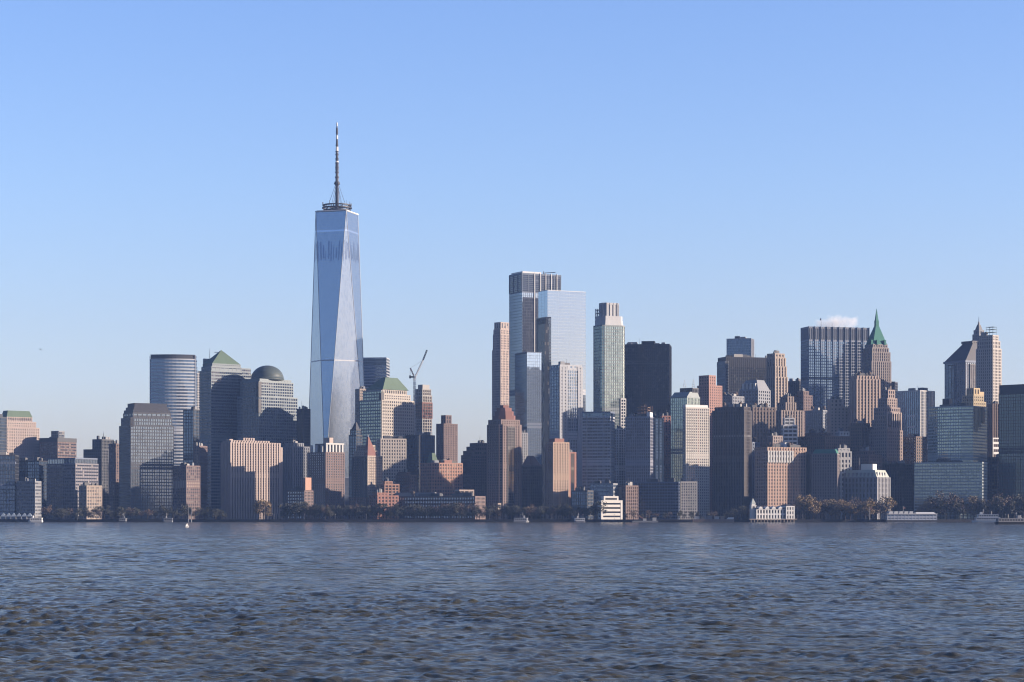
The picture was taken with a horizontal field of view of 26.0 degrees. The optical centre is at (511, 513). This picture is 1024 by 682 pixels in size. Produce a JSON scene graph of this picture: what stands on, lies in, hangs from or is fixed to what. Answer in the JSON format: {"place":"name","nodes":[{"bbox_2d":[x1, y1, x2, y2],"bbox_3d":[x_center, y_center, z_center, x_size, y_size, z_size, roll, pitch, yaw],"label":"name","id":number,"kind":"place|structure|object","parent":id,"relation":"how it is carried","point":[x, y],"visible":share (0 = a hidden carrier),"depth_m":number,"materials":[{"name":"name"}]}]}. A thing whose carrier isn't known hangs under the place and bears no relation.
{"place":"outdoors","nodes":[
{"label":"outdoors","id":0,"kind":"place"},
{"bbox_2d":[0,414,6,451],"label":"glass tower","id":1,"kind":"structure","parent":0,"point":[3,434],"depth_m":2575.51,"materials":[{"name":"glass"}]},
{"bbox_2d":[0,452,18,518],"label":"building","id":2,"kind":"structure","parent":0,"point":[9,471],"depth_m":2499.51,"materials":[{"name":"grey glass"}]},
{"bbox_2d":[2,410,39,460],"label":"office tower","id":3,"kind":"structure","parent":0,"point":[23,434],"depth_m":2965.12,"materials":[{"name":"beige stone"}]},
{"bbox_2d":[17,477,40,518],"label":"building","id":4,"kind":"structure","parent":0,"point":[28,497],"depth_m":2495.03,"materials":[{"name":"grey stone"}]},
{"bbox_2d":[19,457,47,518],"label":"building","id":5,"kind":"structure","parent":0,"point":[36,468],"depth_m":2586.54,"materials":[{"name":"grey glass"}]},
{"bbox_2d":[39,431,76,460],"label":"office tower","id":6,"kind":"structure","parent":0,"point":[57,444],"depth_m":2960.80,"materials":[{"name":"concrete"}]},
{"bbox_2d":[46,455,98,518],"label":"office tower","id":7,"kind":"structure","parent":0,"point":[66,477],"depth_m":2542.32,"materials":[{"name":"grey stone"}]},
{"bbox_2d":[79,482,101,518],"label":"building","id":8,"kind":"structure","parent":0,"point":[90,497],"depth_m":2510.94,"materials":[{"name":"beige stone"}]},
{"bbox_2d":[83,431,113,518],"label":"apartment building","id":9,"kind":"structure","parent":0,"point":[99,450],"depth_m":2765.10,"materials":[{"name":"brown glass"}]},
{"bbox_2d":[109,440,118,518],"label":"apartment building","id":10,"kind":"structure","parent":0,"point":[114,475],"depth_m":2703.11,"materials":[{"name":"brick"}]},
{"bbox_2d":[119,403,173,518],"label":"office tower","id":11,"kind":"structure","parent":0,"point":[146,447],"depth_m":2645.64,"materials":[{"name":"grey glass"}]},
{"bbox_2d":[150,354,196,465],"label":"glass tower","id":12,"kind":"structure","parent":0,"point":[173,382],"depth_m":3017.21,"materials":[{"name":"glass"}]},
{"bbox_2d":[172,462,199,518],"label":"apartment building","id":13,"kind":"structure","parent":0,"point":[185,483],"depth_m":2557.76,"materials":[{"name":"brick"}]},
{"bbox_2d":[183,401,198,463],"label":"glass tower","id":14,"kind":"structure","parent":0,"point":[190,427],"depth_m":2854.37,"materials":[{"name":"glass"}]},
{"bbox_2d":[194,442,206,518],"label":"apartment building","id":15,"kind":"structure","parent":0,"point":[200,456],"depth_m":2654.38,"materials":[{"name":"brick"}]},
{"bbox_2d":[237,365,297,446],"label":"office tower","id":16,"kind":"structure","parent":0,"point":[267,405],"depth_m":2775.73,"materials":[{"name":"grey glass"}]},
{"bbox_2d":[283,440,309,518],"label":"office tower","id":17,"kind":"structure","parent":0,"point":[294,462],"depth_m":2718.22,"materials":[{"name":"grey stone"}]},
{"bbox_2d":[287,478,312,518],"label":"building","id":18,"kind":"structure","parent":0,"point":[296,494],"depth_m":2457.24,"materials":[{"name":"brick"}]},
{"bbox_2d":[297,405,310,446],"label":"glass tower","id":19,"kind":"structure","parent":0,"point":[304,424],"depth_m":2775.43,"materials":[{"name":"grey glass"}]},
{"bbox_2d":[307,438,344,518],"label":"apartment building","id":20,"kind":"structure","parent":0,"point":[326,466],"depth_m":2599.74,"materials":[{"name":"brick"}]},
{"bbox_2d":[309,123,363,518],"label":"glass skyscraper","id":21,"kind":"structure","parent":0,"point":[336,371],"depth_m":3018.05,"materials":[{"name":"blue glass"}]},
{"bbox_2d":[349,422,361,497],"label":"glass tower","id":22,"kind":"structure","parent":0,"point":[355,437],"depth_m":2564.19,"materials":[{"name":"glass"}]},
{"bbox_2d":[355,386,365,425],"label":"office tower","id":23,"kind":"structure","parent":0,"point":[359,394],"depth_m":2964.06,"materials":[{"name":"beige stone"}]},
{"bbox_2d":[363,357,389,388],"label":"glass tower","id":24,"kind":"structure","parent":0,"point":[376,369],"depth_m":3171.74,"materials":[{"name":"glass"}]},
{"bbox_2d":[376,430,406,483],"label":"office tower","id":25,"kind":"structure","parent":0,"point":[392,451],"depth_m":2645.14,"materials":[{"name":"beige concrete"}]},
{"bbox_2d":[396,469,416,492],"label":"building","id":26,"kind":"structure","parent":0,"point":[406,481],"depth_m":2505.08,"materials":[{"name":"brick"}]},
{"bbox_2d":[406,432,434,491],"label":"office tower","id":27,"kind":"structure","parent":0,"point":[420,447],"depth_m":2747.96,"materials":[{"name":"grey glass"}]},
{"bbox_2d":[420,453,462,495],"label":"building","id":28,"kind":"structure","parent":0,"point":[444,477],"depth_m":2559.49,"materials":[{"name":"orange brick"}]},
{"bbox_2d":[436,415,457,462],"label":"apartment building","id":29,"kind":"structure","parent":0,"point":[446,438],"depth_m":2967.15,"materials":[{"name":"brick"}]},
{"bbox_2d":[461,440,486,516],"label":"office tower","id":30,"kind":"structure","parent":0,"point":[474,458],"depth_m":2646.70,"materials":[{"name":"brick"}]},
{"bbox_2d":[492,322,508,419],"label":"office tower","id":31,"kind":"structure","parent":0,"point":[500,373],"depth_m":3286.73,"materials":[{"name":"beige stone"}]},
{"bbox_2d":[0,522,1023,681],"bbox_3d":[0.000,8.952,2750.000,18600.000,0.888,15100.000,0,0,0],"label":"water","id":32,"kind":"structure","parent":0,"point":[514,602],"depth_m":224.88,"materials":[{"name":"blue liquid"}]},
{"bbox_2d":[692,516,733,521],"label":"boat","id":33,"kind":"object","parent":32,"relation":"in","point":[715,519],"visible":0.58,"depth_m":2361.00,"materials":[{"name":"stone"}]},
{"bbox_2d":[749,499,796,521],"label":"pier house","id":34,"kind":"structure","parent":32,"relation":"on","point":[784,512],"depth_m":2357.89,"materials":[{"name":"white paint"}]},
{"bbox_2d":[971,510,1000,521],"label":"ferry","id":35,"kind":"object","parent":32,"relation":"on","point":[982,517],"visible":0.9,"depth_m":2325.94,"materials":[{"name":"white paint"}]},
{"bbox_2d":[994,513,1023,523],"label":"ferry","id":36,"kind":"object","parent":32,"relation":"on","point":[1018,519],"visible":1,"depth_m":1875.75,"materials":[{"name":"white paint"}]},
{"bbox_2d":[0,0,1023,462],"label":"sky","id":37,"kind":"structure","parent":0,"point":[714,172],"materials":[{"name":"blue"}]},
{"bbox_2d":[522,430,527,463],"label":"apartment building","id":38,"kind":"structure","parent":0,"point":[524,445],"depth_m":2600.85,"materials":[{"name":"stone"}]},
{"bbox_2d":[522,456,541,518],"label":"building","id":39,"kind":"structure","parent":0,"point":[531,480],"depth_m":2535.64,"materials":[{"name":"grey glass"}]},
{"bbox_2d":[546,438,568,518],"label":"apartment building","id":40,"kind":"structure","parent":0,"point":[557,472],"depth_m":2473.15,"materials":[{"name":"orange stone"}]},
{"bbox_2d":[569,449,575,518],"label":"apartment building","id":41,"kind":"structure","parent":0,"point":[572,470],"depth_m":2485.05,"materials":[{"name":"beige brick"}]},
{"bbox_2d":[571,487,593,518],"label":"building","id":42,"kind":"structure","parent":0,"point":[581,497],"depth_m":2445.55,"materials":[{"name":"grey glass"}]},
{"bbox_2d":[582,411,614,489],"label":"glass tower","id":43,"kind":"structure","parent":0,"point":[598,446],"depth_m":2504.19,"materials":[{"name":"blue glass"}]},
{"bbox_2d":[590,479,617,518],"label":"building","id":44,"kind":"structure","parent":0,"point":[606,488],"depth_m":2455.03,"materials":[{"name":"grey stone"}]},
{"bbox_2d":[615,425,624,484],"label":"apartment building","id":45,"kind":"structure","parent":0,"point":[619,455],"depth_m":2572.23,"materials":[{"name":"stone"}]},
{"bbox_2d":[618,478,637,518],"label":"building","id":46,"kind":"structure","parent":0,"point":[628,493],"depth_m":2459.66,"materials":[{"name":"brick"}]},
{"bbox_2d":[625,341,671,417],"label":"office tower","id":47,"kind":"structure","parent":0,"point":[648,373],"depth_m":2843.69,"materials":[{"name":"black glass"}]},
{"bbox_2d":[635,478,679,518],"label":"building","id":48,"kind":"structure","parent":0,"point":[657,496],"depth_m":2467.36,"materials":[{"name":"grey metal"}]},
{"bbox_2d":[659,411,670,481],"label":"apartment building","id":49,"kind":"structure","parent":0,"point":[667,446],"depth_m":2561.30,"materials":[{"name":"red brick"}]},
{"bbox_2d":[670,380,699,481],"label":"glass tower","id":50,"kind":"structure","parent":0,"point":[684,396],"depth_m":2599.06,"materials":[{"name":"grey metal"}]},
{"bbox_2d":[697,375,721,513],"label":"office tower","id":51,"kind":"structure","parent":0,"point":[710,393],"depth_m":2703.91,"materials":[{"name":"concrete"}]},
{"bbox_2d":[712,402,751,518],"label":"office tower","id":52,"kind":"structure","parent":0,"point":[731,456],"depth_m":2530.10,"materials":[{"name":"brown stone"}]},
{"bbox_2d":[722,392,743,406],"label":"building","id":53,"kind":"structure","parent":0,"point":[731,398],"depth_m":2767.20,"materials":[{"name":"white concrete"}]},
{"bbox_2d":[727,336,753,356],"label":"office tower","id":54,"kind":"structure","parent":0,"point":[740,345],"depth_m":3265.05,"materials":[{"name":"blue glass"}]},
{"bbox_2d":[739,380,770,406],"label":"office tower","id":55,"kind":"structure","parent":0,"point":[757,392],"depth_m":2809.67,"materials":[{"name":"grey stone"}]},
{"bbox_2d":[752,437,759,500],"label":"building","id":56,"kind":"structure","parent":0,"point":[755,444],"depth_m":2541.31,"materials":[{"name":"grey concrete"}]},
{"bbox_2d":[750,403,775,446],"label":"office tower","id":57,"kind":"structure","parent":0,"point":[763,421],"depth_m":2593.48,"materials":[{"name":"stone"}]},
{"bbox_2d":[766,350,787,409],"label":"office tower","id":58,"kind":"structure","parent":0,"point":[776,377],"depth_m":2884.93,"materials":[{"name":"beige stone"}]},
{"bbox_2d":[781,415,797,444],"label":"office tower","id":59,"kind":"structure","parent":0,"point":[789,430],"depth_m":2580.93,"materials":[{"name":"white paint"}]},
{"bbox_2d":[776,393,803,436],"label":"office tower","id":60,"kind":"structure","parent":0,"point":[786,405],"depth_m":2687.68,"materials":[{"name":"stone"}]},
{"bbox_2d":[788,378,800,396],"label":"glass tower","id":61,"kind":"structure","parent":0,"point":[794,387],"depth_m":3163.69,"materials":[{"name":"blue glass"}]},
{"bbox_2d":[794,388,812,435],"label":"office tower","id":62,"kind":"structure","parent":0,"point":[803,399],"depth_m":2885.36,"materials":[{"name":"brick"}]},
{"bbox_2d":[806,451,812,518],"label":"building","id":63,"kind":"structure","parent":0,"point":[809,475],"depth_m":2541.24,"materials":[{"name":"brown glass"}]},
{"bbox_2d":[805,406,826,432],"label":"office tower","id":64,"kind":"structure","parent":0,"point":[816,419],"depth_m":2806.89,"materials":[{"name":"grey stone"}]},
{"bbox_2d":[812,449,839,518],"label":"office tower","id":65,"kind":"structure","parent":0,"point":[825,474],"depth_m":2474.40,"materials":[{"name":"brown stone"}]},
{"bbox_2d":[801,318,869,409],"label":"office tower","id":66,"kind":"structure","parent":0,"point":[831,360],"depth_m":2999.72,"materials":[{"name":"glass"}]},
{"bbox_2d":[827,396,849,435],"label":"office tower","id":67,"kind":"structure","parent":0,"point":[838,414],"depth_m":2741.04,"materials":[{"name":"grey concrete"}]},
{"bbox_2d":[848,414,871,454],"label":"office tower","id":68,"kind":"structure","parent":0,"point":[858,430],"depth_m":2646.24,"materials":[{"name":"grey concrete"}]},
{"bbox_2d":[850,371,880,426],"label":"office tower","id":69,"kind":"structure","parent":0,"point":[865,392],"depth_m":2725.22,"materials":[{"name":"white concrete"}]},
{"bbox_2d":[852,443,881,469],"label":"building","id":70,"kind":"structure","parent":0,"point":[866,456],"depth_m":2540.83,"materials":[{"name":"brick"}]},
{"bbox_2d":[862,309,890,389],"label":"office tower","id":71,"kind":"structure","parent":0,"point":[876,357],"depth_m":2968.14,"materials":[{"name":"grey stone"}]},
{"bbox_2d":[882,460,913,512],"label":"building","id":72,"kind":"structure","parent":0,"point":[900,473],"depth_m":2566.95,"materials":[{"name":"grey glass"}]},
{"bbox_2d":[903,434,926,463],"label":"apartment building","id":73,"kind":"structure","parent":0,"point":[914,447],"depth_m":2647.06,"materials":[{"name":"brown stone"}]},
{"bbox_2d":[896,388,934,461],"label":"office tower","id":74,"kind":"structure","parent":0,"point":[913,404],"depth_m":2799.89,"materials":[{"name":"grey glass"}]},
{"bbox_2d":[914,458,986,518],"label":"building","id":75,"kind":"structure","parent":0,"point":[963,480],"depth_m":2504.78,"materials":[{"name":"green glass"}]},
{"bbox_2d":[928,399,986,461],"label":"glass tower","id":76,"kind":"structure","parent":0,"point":[957,431],"depth_m":2542.02,"materials":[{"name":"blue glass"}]},
{"bbox_2d":[943,341,976,403],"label":"office tower","id":77,"kind":"structure","parent":0,"point":[960,369],"depth_m":2910.77,"materials":[{"name":"glass"}]},
{"bbox_2d":[961,388,985,406],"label":"apartment building","id":78,"kind":"structure","parent":0,"point":[974,397],"depth_m":2644.99,"materials":[{"name":"stone"}]},
{"bbox_2d":[976,327,1001,406],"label":"office tower","id":79,"kind":"structure","parent":0,"point":[988,366],"depth_m":2797.31,"materials":[{"name":"stone"}]},
{"bbox_2d":[987,401,998,456],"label":"apartment building","id":80,"kind":"structure","parent":0,"point":[992,426],"depth_m":2721.99,"materials":[{"name":"grey stone"}]},
{"bbox_2d":[987,451,998,516],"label":"building","id":81,"kind":"structure","parent":0,"point":[992,476],"depth_m":2564.51,"materials":[{"name":"blue glass"}]},
{"bbox_2d":[999,384,1023,517],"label":"office tower","id":82,"kind":"structure","parent":0,"point":[1011,440],"depth_m":2509.05,"materials":[{"name":"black glass"}]},
{"label":"ground","id":83,"kind":"structure","parent":0,"visible":0},
{"bbox_2d":[199,350,251,518],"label":"office tower","id":84,"kind":"structure","parent":83,"relation":"on","point":[222,375],"depth_m":2789.33,"materials":[{"name":"grey glass"}]},
{"bbox_2d":[221,438,282,518],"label":"apartment building","id":85,"kind":"structure","parent":83,"relation":"on","point":[251,470],"depth_m":2640.88,"materials":[{"name":"beige concrete"}]},
{"bbox_2d":[349,437,381,518],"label":"apartment building","id":86,"kind":"structure","parent":83,"relation":"on","point":[366,470],"depth_m":2484.67,"materials":[{"name":"beige stone"}]},
{"bbox_2d":[369,488,398,518],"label":"building","id":87,"kind":"structure","parent":83,"relation":"on","point":[379,496],"depth_m":2447.74,"materials":[{"name":"orange brick"}]},
{"bbox_2d":[359,377,413,450],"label":"office tower","id":88,"kind":"structure","parent":83,"relation":"on","point":[386,406],"depth_m":2745.89,"materials":[{"name":"beige stone"}]},
{"bbox_2d":[381,478,398,494],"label":"building","id":89,"kind":"structure","parent":83,"relation":"on","point":[389,487],"depth_m":2473.99,"materials":[{"name":"orange brick"}]},
{"bbox_2d":[409,350,427,434],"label":"tower crane","id":90,"kind":"object","parent":83,"relation":"on","point":[414,386],"visible":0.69,"depth_m":2788.23,"materials":[{"name":"metal"}]},
{"bbox_2d":[415,385,432,434],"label":"tower under construction","id":91,"kind":"structure","parent":83,"relation":"on","point":[423,410],"depth_m":2835.14,"materials":[{"name":"concrete"}]},
{"bbox_2d":[396,491,485,518],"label":"building","id":92,"kind":"structure","parent":83,"relation":"on","point":[427,499],"depth_m":2444.75,"materials":[{"name":"brick"}]},
{"bbox_2d":[0,519,973,521],"bbox_3d":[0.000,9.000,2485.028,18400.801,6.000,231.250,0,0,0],"label":"quay wall","id":93,"kind":"structure","parent":83,"relation":"on","point":[428,520],"depth_m":2404.44,"materials":[{"name":"concrete"}]},
{"bbox_2d":[487,405,521,518],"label":"apartment building","id":94,"kind":"structure","parent":83,"relation":"on","point":[504,456],"depth_m":2477.27,"materials":[{"name":"brick"}]},
{"bbox_2d":[515,352,541,465],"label":"glass tower","id":95,"kind":"structure","parent":83,"relation":"on","point":[528,390],"depth_m":2775.64,"materials":[{"name":"blue glass"}]},
{"bbox_2d":[509,271,560,415],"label":"glass tower","id":96,"kind":"structure","parent":83,"relation":"on","point":[525,287],"depth_m":3090.14,"materials":[{"name":"blue glass"}]},
{"bbox_2d":[536,290,585,518],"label":"glass tower","id":97,"kind":"structure","parent":83,"relation":"on","point":[561,327],"depth_m":2999.06,"materials":[{"name":"glass"}]},
{"bbox_2d":[550,360,582,487],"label":"office tower","id":98,"kind":"structure","parent":83,"relation":"on","point":[566,394],"depth_m":2730.19,"materials":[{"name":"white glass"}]},
{"bbox_2d":[593,303,625,428],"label":"glass tower","id":99,"kind":"structure","parent":83,"relation":"on","point":[608,361],"depth_m":2648.67,"materials":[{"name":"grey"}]},
{"bbox_2d":[598,496,622,518],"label":"white block","id":100,"kind":"structure","parent":83,"relation":"on","point":[614,504],"depth_m":2402.23,"materials":[{"name":"concrete"}]},
{"bbox_2d":[625,405,654,484],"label":"office tower","id":101,"kind":"structure","parent":83,"relation":"on","point":[639,448],"depth_m":2494.60,"materials":[{"name":"grey metal"}]},
{"bbox_2d":[653,412,663,481],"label":"apartment building","id":102,"kind":"structure","parent":83,"relation":"on","point":[659,447],"depth_m":2512.16,"materials":[{"name":"grey glass"}]},
{"bbox_2d":[680,478,696,518],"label":"building","id":103,"kind":"structure","parent":83,"relation":"on","point":[688,496],"depth_m":2470.63,"materials":[{"name":"beige stone"}]},
{"bbox_2d":[683,405,709,518],"bbox_3d":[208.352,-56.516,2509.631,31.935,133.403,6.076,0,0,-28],"label":"apartment building","id":104,"kind":"structure","parent":83,"relation":"on","point":[696,442],"depth_m":2507.94,"materials":[{"name":"beige stone"}]},
{"bbox_2d":[717,354,766,395],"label":"office tower","id":105,"kind":"structure","parent":83,"relation":"on","point":[735,372],"depth_m":3068.22,"materials":[{"name":"grey glass"}]},
{"bbox_2d":[754,442,806,518],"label":"office tower","id":106,"kind":"structure","parent":83,"relation":"on","point":[780,473],"depth_m":2475.66,"materials":[{"name":"brick"}]},
{"bbox_2d":[795,494,814,518],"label":"tree","id":107,"kind":"object","parent":83,"relation":"on","point":[798,501],"visible":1,"depth_m":2424.12,"materials":[{"name":"brown plant"}]},
{"bbox_2d":[798,428,849,452],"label":"building","id":108,"kind":"structure","parent":83,"relation":"on","point":[812,440],"depth_m":2590.71,"materials":[{"name":"grey concrete"}]},
{"bbox_2d":[835,444,851,518],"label":"office tower","id":109,"kind":"structure","parent":83,"relation":"on","point":[845,452],"depth_m":2486.40,"materials":[{"name":"stone"}]},
{"bbox_2d":[842,464,890,518],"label":"office building","id":110,"kind":"structure","parent":83,"relation":"on","point":[866,481],"depth_m":2477.36,"materials":[{"name":"white concrete"}]},
{"bbox_2d":[868,387,902,463],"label":"office tower","id":111,"kind":"structure","parent":83,"relation":"on","point":[885,437],"depth_m":2628.21,"materials":[{"name":"stone"}]},
{"bbox_2d":[884,511,939,521],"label":"ferry terminal","id":112,"kind":"object","parent":83,"relation":"on","point":[900,516],"visible":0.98,"depth_m":2423.84,"materials":[{"name":"white glass"}]},
{"bbox_2d":[933,490,959,518],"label":"tree","id":113,"kind":"object","parent":83,"relation":"on","point":[953,497],"visible":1,"depth_m":2469.34,"materials":[{"name":"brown plant"}]},
{"bbox_2d":[992,492,1012,517],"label":"tree","id":114,"kind":"object","parent":83,"relation":"on","point":[1008,501],"visible":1,"depth_m":2470.47,"materials":[{"name":"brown plant"}]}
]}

